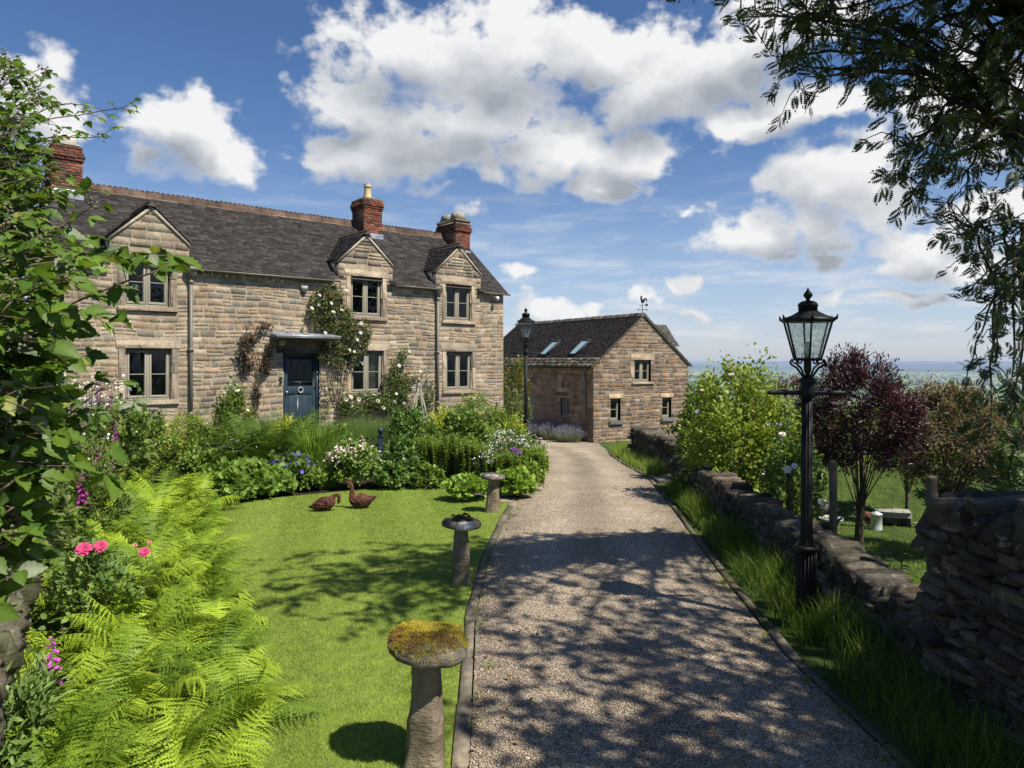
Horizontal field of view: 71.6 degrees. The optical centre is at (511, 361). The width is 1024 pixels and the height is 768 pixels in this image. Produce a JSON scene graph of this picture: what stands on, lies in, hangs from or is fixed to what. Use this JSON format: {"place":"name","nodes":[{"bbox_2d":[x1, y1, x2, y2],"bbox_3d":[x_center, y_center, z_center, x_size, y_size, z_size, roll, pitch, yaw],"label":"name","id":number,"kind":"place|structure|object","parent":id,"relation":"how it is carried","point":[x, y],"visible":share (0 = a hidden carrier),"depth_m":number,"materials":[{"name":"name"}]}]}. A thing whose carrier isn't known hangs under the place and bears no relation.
{"place":"outdoors","nodes":[
{"label":"outdoors","id":0,"kind":"place"},
{"bbox_2d":[142,488,508,767],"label":"lawn","id":1,"kind":"structure","parent":0,"point":[398,678],"depth_m":6.15,"materials":[{"name":"plant"}]},
{"bbox_2d":[1,686,161,767],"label":"fern","id":2,"kind":"object","parent":1,"relation":"on","point":[58,742],"visible":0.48,"depth_m":3.65,"materials":[{"name":"plant"}]},
{"bbox_2d":[39,719,152,767],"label":"fern","id":3,"kind":"object","parent":1,"relation":"on","point":[74,763],"visible":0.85,"depth_m":3.21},
{"bbox_2d":[58,694,159,767],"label":"fern","id":4,"kind":"object","parent":1,"relation":"on","point":[105,734],"visible":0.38,"depth_m":3.47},
{"bbox_2d":[65,536,205,603],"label":"fern","id":5,"kind":"object","parent":1,"relation":"on","point":[130,554],"visible":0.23,"depth_m":6.74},
{"bbox_2d":[91,505,207,554],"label":"fern","id":6,"kind":"object","parent":1,"relation":"on","point":[152,529],"visible":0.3,"depth_m":8.08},
{"bbox_2d":[107,703,271,767],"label":"fern","id":7,"kind":"object","parent":1,"relation":"on","point":[165,761],"visible":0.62,"depth_m":3.43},
{"bbox_2d":[151,537,255,590],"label":"fern","id":8,"kind":"object","parent":1,"relation":"on","point":[213,561],"visible":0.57,"depth_m":6.79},
{"bbox_2d":[141,698,286,767],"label":"fern","id":9,"kind":"object","parent":1,"relation":"on","point":[233,744],"visible":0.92,"depth_m":3.36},
{"bbox_2d":[158,618,287,684],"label":"fern","id":10,"kind":"object","parent":1,"relation":"on","point":[250,637],"visible":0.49,"depth_m":4.86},
{"bbox_2d":[132,641,330,739],"bbox_3d":[-1.593,1.943,4.160,0.912,0.491,0.971,0,0,12],"label":"fern","id":11,"kind":"object","parent":1,"relation":"on","point":[235,687],"visible":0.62,"depth_m":4.22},
{"bbox_2d":[372,457,410,488],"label":"border clump","id":12,"kind":"object","parent":1,"relation":"on","point":[382,478],"visible":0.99,"depth_m":11.80,"materials":[{"name":"green plant"}]},
{"bbox_2d":[387,620,468,767],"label":"staddle stone","id":13,"kind":"object","parent":1,"relation":"on","point":[427,651],"visible":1,"depth_m":3.70,"materials":[{"name":"stone"}]},
{"bbox_2d":[442,512,480,584],"bbox_3d":[-0.490,1.853,6.896,0.388,0.755,0.363,0,0,-8],"label":"staddle stone","id":14,"kind":"object","parent":1,"relation":"on","point":[460,525],"visible":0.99,"depth_m":6.82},
{"bbox_2d":[442,471,487,500],"bbox_3d":[-0.674,1.931,10.946,0.834,0.448,0.651,0,0,0],"label":"ladys mantle","id":15,"kind":"object","parent":1,"relation":"on","point":[465,486],"visible":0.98,"depth_m":10.77,"materials":[{"name":"green plant"}]},
{"bbox_2d":[411,432,444,482],"bbox_3d":[-1.576,1.713,12.601,0.850,0.875,0.711,0,0,0],"label":"phlox","id":16,"kind":"object","parent":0,"point":[424,450],"visible":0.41,"depth_m":12.44,"materials":[{"name":"green plant"}]},
{"bbox_2d":[429,433,478,483],"bbox_3d":[-1.050,1.711,12.622,0.936,0.880,0.703,0,0,0],"label":"phlox","id":17,"kind":"object","parent":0,"point":[448,459],"visible":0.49,"depth_m":12.44,"materials":[{"name":"green plant"}]},
{"bbox_2d":[0,0,1023,361],"label":"sky","id":18,"kind":"structure","parent":0,"point":[599,156],"materials":[{"name":"blue"}]},
{"bbox_2d":[7,361,1023,767],"bbox_3d":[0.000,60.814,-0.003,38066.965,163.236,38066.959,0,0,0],"label":"ground","id":19,"kind":"structure","parent":0,"point":[815,653],"depth_m":13.01,"materials":[{"name":"plant"}]},
{"bbox_2d":[0,513,46,767],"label":"dry stone wall","id":20,"kind":"structure","parent":19,"relation":"on","point":[13,641],"depth_m":3.90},
{"bbox_2d":[0,650,83,767],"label":"herb clump","id":21,"kind":"object","parent":19,"relation":"on","point":[30,685],"visible":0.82,"depth_m":3.66,"materials":[{"name":"green plant"}]},
{"bbox_2d":[37,482,82,589],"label":"herb clump","id":22,"kind":"object","parent":19,"relation":"on","point":[59,504],"visible":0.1,"depth_m":6.79,"materials":[{"name":"green plant"}]},
{"bbox_2d":[3,641,129,764],"bbox_3d":[-2.764,1.990,4.112,1.084,0.402,0.958,0,0,-34],"label":"fern","id":23,"kind":"object","parent":19,"relation":"on","point":[83,679],"visible":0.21,"depth_m":4.26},
{"bbox_2d":[47,481,101,634],"bbox_3d":[-3.442,1.425,5.593,0.302,1.451,0.400,0,0,32],"label":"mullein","id":24,"kind":"object","parent":19,"relation":"on","point":[65,627],"visible":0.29,"depth_m":5.59,"materials":[{"name":"green plant"}]},
{"bbox_2d":[19,606,142,679],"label":"fern","id":25,"kind":"object","parent":19,"relation":"on","point":[42,642],"visible":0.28,"depth_m":4.80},
{"bbox_2d":[28,562,137,655],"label":"fern","id":26,"kind":"object","parent":19,"relation":"on","point":[42,604],"visible":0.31,"depth_m":5.51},
{"bbox_2d":[62,430,128,532],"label":"herb clump","id":27,"kind":"object","parent":19,"relation":"on","point":[89,454],"visible":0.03,"depth_m":8.47,"materials":[{"name":"green plant"}]},
{"bbox_2d":[34,532,162,635],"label":"rose bush","id":28,"kind":"object","parent":19,"relation":"on","point":[106,570],"visible":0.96,"depth_m":5.34,"materials":[{"name":"green plant"}]},
{"bbox_2d":[9,649,191,767],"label":"fern","id":29,"kind":"object","parent":19,"relation":"on","point":[151,724],"visible":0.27,"depth_m":4.05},
{"bbox_2d":[64,458,139,539],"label":"herb clump","id":30,"kind":"object","parent":19,"relation":"on","point":[123,508],"visible":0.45,"depth_m":8.11,"materials":[{"name":"green plant"}]},
{"bbox_2d":[0,47,203,622],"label":"bramble bush","id":31,"kind":"object","parent":19,"relation":"on","point":[39,435],"visible":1,"depth_m":2.24,"materials":[{"name":"green plant"}]},
{"bbox_2d":[76,506,148,543],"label":"fern","id":32,"kind":"object","parent":19,"relation":"on","point":[99,530],"visible":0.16,"depth_m":7.92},
{"bbox_2d":[74,386,161,491],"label":"herb clump","id":33,"kind":"object","parent":19,"relation":"on","point":[125,428],"visible":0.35,"depth_m":10.78,"materials":[{"name":"green plant"}]},
{"bbox_2d":[43,615,203,708],"bbox_3d":[-2.412,1.977,4.519,1.143,0.453,1.067,1,-3,-6],"label":"fern","id":34,"kind":"object","parent":19,"relation":"on","point":[134,651],"visible":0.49,"depth_m":4.61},
{"bbox_2d":[52,584,219,679],"bbox_3d":[-2.737,1.931,5.162,1.153,0.609,1.064,0,0,16],"label":"fern","id":35,"kind":"object","parent":19,"relation":"on","point":[99,620],"visible":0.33,"depth_m":5.18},
{"bbox_2d":[68,581,204,644],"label":"fern","id":36,"kind":"object","parent":19,"relation":"on","point":[142,608],"visible":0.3,"depth_m":5.40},
{"bbox_2d":[43,586,232,701],"bbox_3d":[-2.534,1.915,4.811,1.193,0.572,1.148,0,0,4],"label":"fern","id":37,"kind":"object","parent":19,"relation":"on","point":[161,626],"visible":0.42,"depth_m":4.86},
{"bbox_2d":[88,503,194,557],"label":"fern","id":38,"kind":"object","parent":19,"relation":"on","point":[130,536],"visible":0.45,"depth_m":7.66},
{"bbox_2d":[95,523,190,572],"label":"fern","id":39,"kind":"object","parent":19,"relation":"on","point":[167,543],"visible":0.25,"depth_m":7.10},
{"bbox_2d":[48,629,240,757],"bbox_3d":[-2.180,1.946,4.193,1.135,0.610,1.295,1,-2,-41],"label":"fern","id":40,"kind":"object","parent":19,"relation":"on","point":[172,692],"visible":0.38,"depth_m":4.17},
{"bbox_2d":[126,407,172,474],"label":"herb clump","id":41,"kind":"object","parent":19,"relation":"on","point":[158,425],"visible":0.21,"depth_m":12.56,"materials":[{"name":"green plant"}]},
{"bbox_2d":[43,683,264,767],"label":"fern","id":42,"kind":"object","parent":19,"relation":"on","point":[192,738],"visible":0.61,"depth_m":3.70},
{"bbox_2d":[104,558,207,607],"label":"fern","id":43,"kind":"object","parent":19,"relation":"on","point":[154,581],"visible":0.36,"depth_m":6.22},
{"bbox_2d":[106,479,216,534],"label":"fern","id":44,"kind":"object","parent":19,"relation":"on","point":[174,509],"visible":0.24,"depth_m":8.57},
{"bbox_2d":[120,477,211,520],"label":"fern","id":45,"kind":"object","parent":19,"relation":"on","point":[172,492],"visible":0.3,"depth_m":9.60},
{"bbox_2d":[142,421,220,484],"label":"shrub","id":46,"kind":"object","parent":19,"relation":"on","point":[171,443],"visible":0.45,"depth_m":12.15,"materials":[{"name":"green plant"}]},
{"bbox_2d":[134,542,234,599],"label":"fern","id":47,"kind":"object","parent":19,"relation":"on","point":[201,564],"visible":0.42,"depth_m":6.61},
{"bbox_2d":[172,441,220,484],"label":"border clump","id":48,"kind":"object","parent":19,"relation":"on","point":[193,458],"visible":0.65,"depth_m":11.37,"materials":[{"name":"green plant"}]},
{"bbox_2d":[165,470,247,514],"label":"fern","id":49,"kind":"object","parent":19,"relation":"on","point":[203,493],"visible":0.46,"depth_m":10.19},
{"bbox_2d":[154,568,259,609],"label":"fern","id":50,"kind":"object","parent":19,"relation":"on","point":[234,585],"visible":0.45,"depth_m":6.17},
{"bbox_2d":[158,518,256,564],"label":"fern","id":51,"kind":"object","parent":19,"relation":"on","point":[212,545],"visible":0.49,"depth_m":7.51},
{"bbox_2d":[159,588,277,649],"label":"fern","id":52,"kind":"object","parent":19,"relation":"on","point":[214,609],"visible":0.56,"depth_m":5.56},
{"bbox_2d":[150,608,286,720],"bbox_3d":[-1.807,1.957,4.482,1.073,0.539,0.753,0,0,39],"label":"fern","id":53,"kind":"object","parent":19,"relation":"on","point":[187,668],"visible":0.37,"depth_m":4.61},
{"bbox_2d":[197,456,256,501],"bbox_3d":[-4.304,1.783,10.766,0.887,0.740,0.785,0,0,0],"label":"ladys mantle","id":54,"kind":"object","parent":19,"relation":"on","point":[226,477],"visible":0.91,"depth_m":10.57,"materials":[{"name":"green plant"}]},
{"bbox_2d":[207,375,259,440],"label":"rose bush","id":55,"kind":"object","parent":19,"relation":"on","point":[234,400],"visible":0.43,"depth_m":15.05,"materials":[{"name":"green plant"}]},
{"bbox_2d":[173,407,306,457],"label":"fern","id":56,"kind":"object","parent":19,"relation":"on","point":[206,430],"visible":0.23,"depth_m":12.63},
{"bbox_2d":[183,400,311,450],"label":"fern","id":57,"kind":"object","parent":19,"relation":"on","point":[221,426],"visible":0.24,"depth_m":12.76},
{"bbox_2d":[181,404,338,459],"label":"fern","id":58,"kind":"object","parent":19,"relation":"on","point":[239,443],"visible":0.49,"depth_m":12.16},
{"bbox_2d":[206,428,315,459],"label":"fern","id":59,"kind":"object","parent":19,"relation":"on","point":[276,450],"visible":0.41,"depth_m":11.90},
{"bbox_2d":[236,455,290,498],"bbox_3d":[-4.018,1.810,11.154,1.079,0.688,0.838,0,0,-25],"label":"ladys mantle","id":60,"kind":"object","parent":19,"relation":"on","point":[263,475],"visible":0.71,"depth_m":10.99,"materials":[{"name":"green plant"}]},
{"bbox_2d":[33,132,510,438],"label":"stone cottage","id":61,"kind":"structure","parent":19,"relation":"on","point":[431,301],"depth_m":20.99,"materials":[{"name":"stone"}]},
{"bbox_2d":[116,249,178,312],"bbox_3d":[-9.558,-2.065,18.483,1.510,1.570,0.755,0,0,-41],"label":"window","id":62,"kind":"structure","parent":61,"relation":"in","point":[155,295],"depth_m":18.60,"materials":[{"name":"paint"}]},
{"bbox_2d":[116,340,180,404],"bbox_3d":[-9.534,0.300,18.504,1.530,1.660,0.755,0,0,-41],"label":"window","id":63,"kind":"structure","parent":61,"relation":"in","point":[155,363],"depth_m":18.62,"materials":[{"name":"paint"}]},
{"bbox_2d":[233,319,274,415],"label":"climbing plant","id":64,"kind":"object","parent":61,"relation":"attached to","point":[245,360],"visible":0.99,"depth_m":19.92,"materials":[{"name":"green plant"}]},
{"bbox_2d":[283,353,318,423],"bbox_3d":[-6.323,1.160,21.088,1.130,2.780,0.330,0,0,-41],"label":"door","id":65,"kind":"structure","parent":61,"relation":"in","point":[300,370],"depth_m":21.12,"materials":[{"name":"blue wood"}]},
{"bbox_2d":[305,281,373,414],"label":"climbing rose","id":66,"kind":"object","parent":61,"relation":"attached to","point":[331,306],"visible":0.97,"depth_m":21.48,"materials":[{"name":"green plant"}]},
{"bbox_2d":[345,269,387,320],"bbox_3d":[-4.767,-2.065,22.589,1.550,1.570,0.755,0,0,-41],"label":"window","id":67,"kind":"structure","parent":61,"relation":"in","point":[367,298],"depth_m":22.71,"materials":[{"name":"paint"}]},
{"bbox_2d":[345,344,389,396],"bbox_3d":[-4.743,0.300,22.611,1.570,1.660,0.755,0,0,-41],"label":"window","id":68,"kind":"structure","parent":61,"relation":"in","point":[367,377],"depth_m":22.75,"materials":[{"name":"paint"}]},
{"bbox_2d":[380,348,437,416],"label":"climbing rose","id":69,"kind":"object","parent":61,"relation":"attached to","point":[401,391],"visible":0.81,"depth_m":22.98,"materials":[{"name":"green plant"}]},
{"bbox_2d":[440,278,475,324],"bbox_3d":[-2.052,-2.065,24.915,1.540,1.570,0.755,0,0,-41],"label":"window","id":70,"kind":"structure","parent":61,"relation":"in","point":[458,304],"depth_m":25.03,"materials":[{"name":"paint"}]},
{"bbox_2d":[441,346,476,393],"bbox_3d":[-2.029,0.300,24.937,1.560,1.660,0.755,0,0,-41],"label":"window","id":71,"kind":"structure","parent":61,"relation":"in","point":[458,377],"depth_m":25.06,"materials":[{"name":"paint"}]},
{"bbox_2d":[212,404,340,458],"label":"fern","id":72,"kind":"object","parent":19,"relation":"on","point":[301,432],"visible":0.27,"depth_m":12.56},
{"bbox_2d":[267,446,325,488],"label":"geranium","id":73,"kind":"object","parent":19,"relation":"on","point":[301,462],"visible":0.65,"depth_m":11.67,"materials":[{"name":"green plant"}]},
{"bbox_2d":[280,416,370,485],"bbox_3d":[-3.326,1.528,12.418,1.600,1.245,1.618,0,0,-27],"label":"crocosmia","id":74,"kind":"object","parent":19,"relation":"on","point":[315,452],"visible":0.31,"depth_m":12.19,"materials":[{"name":"green plant"}]},
{"bbox_2d":[323,434,381,488],"bbox_3d":[-2.702,1.691,11.972,1.066,0.926,0.884,0,0,14],"label":"valerian","id":75,"kind":"object","parent":19,"relation":"on","point":[360,456],"visible":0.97,"depth_m":11.79,"materials":[{"name":"green plant"}]},
{"bbox_2d":[325,412,390,467],"bbox_3d":[-3.152,1.585,14.844,1.813,1.191,1.532,0,0,0],"label":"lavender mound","id":76,"kind":"object","parent":19,"relation":"on","point":[361,429],"visible":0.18,"depth_m":14.59,"materials":[{"name":"green plant"}]},
{"bbox_2d":[337,391,396,418],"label":"rose bush","id":77,"kind":"object","parent":19,"relation":"on","point":[374,402],"visible":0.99,"depth_m":21.93,"materials":[{"name":"green plant"}]},
{"bbox_2d":[378,431,422,482],"bbox_3d":[-1.937,1.673,12.215,0.873,0.961,0.767,0,0,0],"label":"peony","id":78,"kind":"object","parent":19,"relation":"on","point":[401,448],"visible":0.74,"depth_m":12.10,"materials":[{"name":"green plant"}]},
{"bbox_2d":[383,401,430,441],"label":"shrub","id":79,"kind":"object","parent":19,"relation":"on","point":[411,418],"visible":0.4,"depth_m":14.74,"materials":[{"name":"green plant"}]},
{"bbox_2d":[405,460,445,488],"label":"border clump","id":80,"kind":"object","parent":19,"relation":"on","point":[437,478],"visible":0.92,"depth_m":11.92,"materials":[{"name":"green plant"}]},
{"bbox_2d":[395,484,518,767],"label":"kerb","id":81,"kind":"structure","parent":19,"relation":"on","point":[461,750],"depth_m":4.98,"materials":[{"name":"stone"}]},
{"bbox_2d":[437,402,491,464],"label":"shrub","id":82,"kind":"object","parent":19,"relation":"on","point":[467,422],"visible":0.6,"depth_m":13.68,"materials":[{"name":"green plant"}]},
{"bbox_2d":[452,440,493,475],"bbox_3d":[-0.664,1.764,12.397,0.776,0.774,0.601,0,0,0],"label":"phlox","id":83,"kind":"object","parent":19,"relation":"on","point":[467,461],"visible":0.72,"depth_m":12.27,"materials":[{"name":"green plant"}]},
{"bbox_2d":[448,388,509,434],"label":"shrub","id":84,"kind":"object","parent":19,"relation":"on","point":[486,414],"visible":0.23,"depth_m":16.84,"materials":[{"name":"green plant"}]},
{"bbox_2d":[481,472,504,512],"bbox_3d":[-0.269,1.909,10.096,0.350,0.642,0.359,0,0,8],"label":"staddle stone","id":85,"kind":"object","parent":19,"relation":"on","point":[492,497],"visible":0.96,"depth_m":10.02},
{"bbox_2d":[482,449,531,486],"bbox_3d":[-0.092,1.841,12.326,0.915,0.621,0.730,0,0,0],"label":"phlox","id":86,"kind":"object","parent":19,"relation":"on","point":[506,459],"visible":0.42,"depth_m":12.15,"materials":[{"name":"green plant"}]},
{"bbox_2d":[496,465,537,497],"bbox_3d":[0.077,1.880,11.091,0.663,0.548,0.602,0,0,31],"label":"ladys mantle","id":87,"kind":"object","parent":19,"relation":"on","point":[519,479],"visible":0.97,"depth_m":10.97,"materials":[{"name":"green plant"}]},
{"bbox_2d":[503,354,533,423],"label":"shrub","id":88,"kind":"object","parent":19,"relation":"on","point":[515,379],"visible":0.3,"depth_m":30.54,"materials":[{"name":"green plant"}]},
{"bbox_2d":[511,308,540,432],"bbox_3d":[0.390,0.671,20.000,0.860,4.370,0.514,0,0,0],"label":"lamp post","id":89,"kind":"object","parent":19,"relation":"on","point":[525,318],"visible":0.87,"depth_m":19.96,"materials":[{"name":"metal"}]},
{"bbox_2d":[503,313,692,442],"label":"stone barn","id":90,"kind":"structure","parent":19,"relation":"on","point":[608,378],"depth_m":31.89,"materials":[{"name":"stone"}]},
{"bbox_2d":[631,354,654,383],"bbox_3d":[5.633,0.345,31.768,1.430,1.350,0.765,0,0,-33],"label":"window","id":91,"kind":"structure","parent":90,"relation":"in","point":[641,361],"depth_m":31.67,"materials":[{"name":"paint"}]},
{"bbox_2d":[610,440,659,472],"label":"grass clump","id":92,"kind":"object","parent":19,"relation":"on","point":[622,451],"visible":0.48,"depth_m":17.49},
{"bbox_2d":[627,426,696,474],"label":"dry stone wall","id":93,"kind":"structure","parent":19,"relation":"on","point":[656,442],"depth_m":16.81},
{"bbox_2d":[470,439,898,767],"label":"drive","id":94,"kind":"structure","parent":19,"relation":"on","point":[582,470],"depth_m":5.47,"materials":[{"name":"gravel"}]},
{"bbox_2d":[467,474,892,767],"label":"weeds","id":95,"kind":"object","parent":94,"relation":"on","point":[764,634],"visible":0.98,"depth_m":5.28,"materials":[{"name":"green plant"}]},
{"bbox_2d":[468,497,900,767],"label":"gravel","id":96,"kind":"structure","parent":94,"relation":"on","point":[690,754],"depth_m":4.50,"materials":[{"name":"gravel"}]},
{"bbox_2d":[471,484,899,766],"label":"fallen leaves","id":97,"kind":"object","parent":94,"relation":"on","point":[599,675],"visible":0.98,"depth_m":4.72,"materials":[{"name":"brown plant"}]},
{"bbox_2d":[670,367,725,473],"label":"shrub","id":98,"kind":"object","parent":19,"relation":"on","point":[688,401],"visible":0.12,"depth_m":12.56,"materials":[{"name":"green plant"}]},
{"bbox_2d":[668,332,801,509],"bbox_3d":[3.471,1.159,10.777,2.093,3.190,2.132,0,0,21],"label":"rose shrub","id":99,"kind":"object","parent":19,"relation":"on","point":[714,450],"visible":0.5,"depth_m":10.51,"materials":[{"name":"green plant"}]},
{"bbox_2d":[608,451,916,767],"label":"verge kerb","id":100,"kind":"structure","parent":19,"relation":"on","point":[863,723],"depth_m":5.17,"materials":[{"name":"stone"}]},
{"bbox_2d":[756,383,828,523],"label":"rose shrub","id":101,"kind":"object","parent":19,"relation":"on","point":[772,473],"visible":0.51,"depth_m":8.47,"materials":[{"name":"green plant"}]},
{"bbox_2d":[668,455,931,681],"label":"dry stone wall","id":102,"kind":"structure","parent":19,"relation":"on","point":[847,566],"depth_m":6.13,"materials":[{"name":"stone"}]},
{"bbox_2d":[767,288,847,630],"bbox_3d":[2.386,0.879,5.740,0.509,2.942,0.435,0,0,40],"label":"lamp post","id":103,"kind":"object","parent":19,"relation":"on","point":[806,548],"visible":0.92,"depth_m":5.70,"materials":[{"name":"metal"}]},
{"bbox_2d":[691,435,937,577],"bbox_3d":[3.312,2.130,9.310,0.112,2.440,7.460,0,0,0],"label":"wire fence","id":104,"kind":"object","parent":19,"relation":"on","point":[931,487],"visible":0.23,"depth_m":7.31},
{"bbox_2d":[643,452,986,583],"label":"orchard grass","id":105,"kind":"structure","parent":19,"relation":"on","point":[894,540],"depth_m":13.25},
{"bbox_2d":[638,455,1023,767],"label":"long grass","id":106,"kind":"structure","parent":19,"relation":"on","point":[740,545],"depth_m":4.87,"materials":[{"name":"plant"}]},
{"bbox_2d":[662,0,1023,465],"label":"rowan tree","id":107,"kind":"object","parent":19,"relation":"on","point":[995,54],"visible":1,"depth_m":6.30,"materials":[{"name":"green plant"}]},
{"bbox_2d":[688,372,1021,433],"bbox_3d":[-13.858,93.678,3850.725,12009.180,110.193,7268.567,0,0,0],"label":"hedgerow trees","id":108,"kind":"object","parent":19,"relation":"on","point":[986,383],"visible":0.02,"depth_m":4289.18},
{"bbox_2d":[790,342,944,546],"bbox_3d":[5.412,1.470,11.008,2.111,3.566,2.414,0,0,0],"label":"plum tree","id":109,"kind":"object","parent":19,"relation":"on","point":[893,405],"visible":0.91,"depth_m":10.57,"materials":[{"name":"purple plant"}]},
{"bbox_2d":[876,507,916,527],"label":"wooden coop","id":110,"kind":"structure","parent":19,"relation":"on","point":[902,517],"depth_m":14.41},
{"bbox_2d":[874,370,1023,495],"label":"shrub","id":111,"kind":"object","parent":19,"relation":"on","point":[941,400],"visible":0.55,"depth_m":11.23,"materials":[{"name":"green plant"}]},
{"bbox_2d":[903,490,1023,766],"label":"dry stone wall","id":112,"kind":"structure","parent":19,"relation":"on","point":[969,601],"depth_m":4.02,"materials":[{"name":"stone"}]},
{"bbox_2d":[977,364,1023,490],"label":"elder bush","id":113,"kind":"object","parent":19,"relation":"on","point":[1010,471],"visible":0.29,"depth_m":7.62,"materials":[{"name":"green plant"}]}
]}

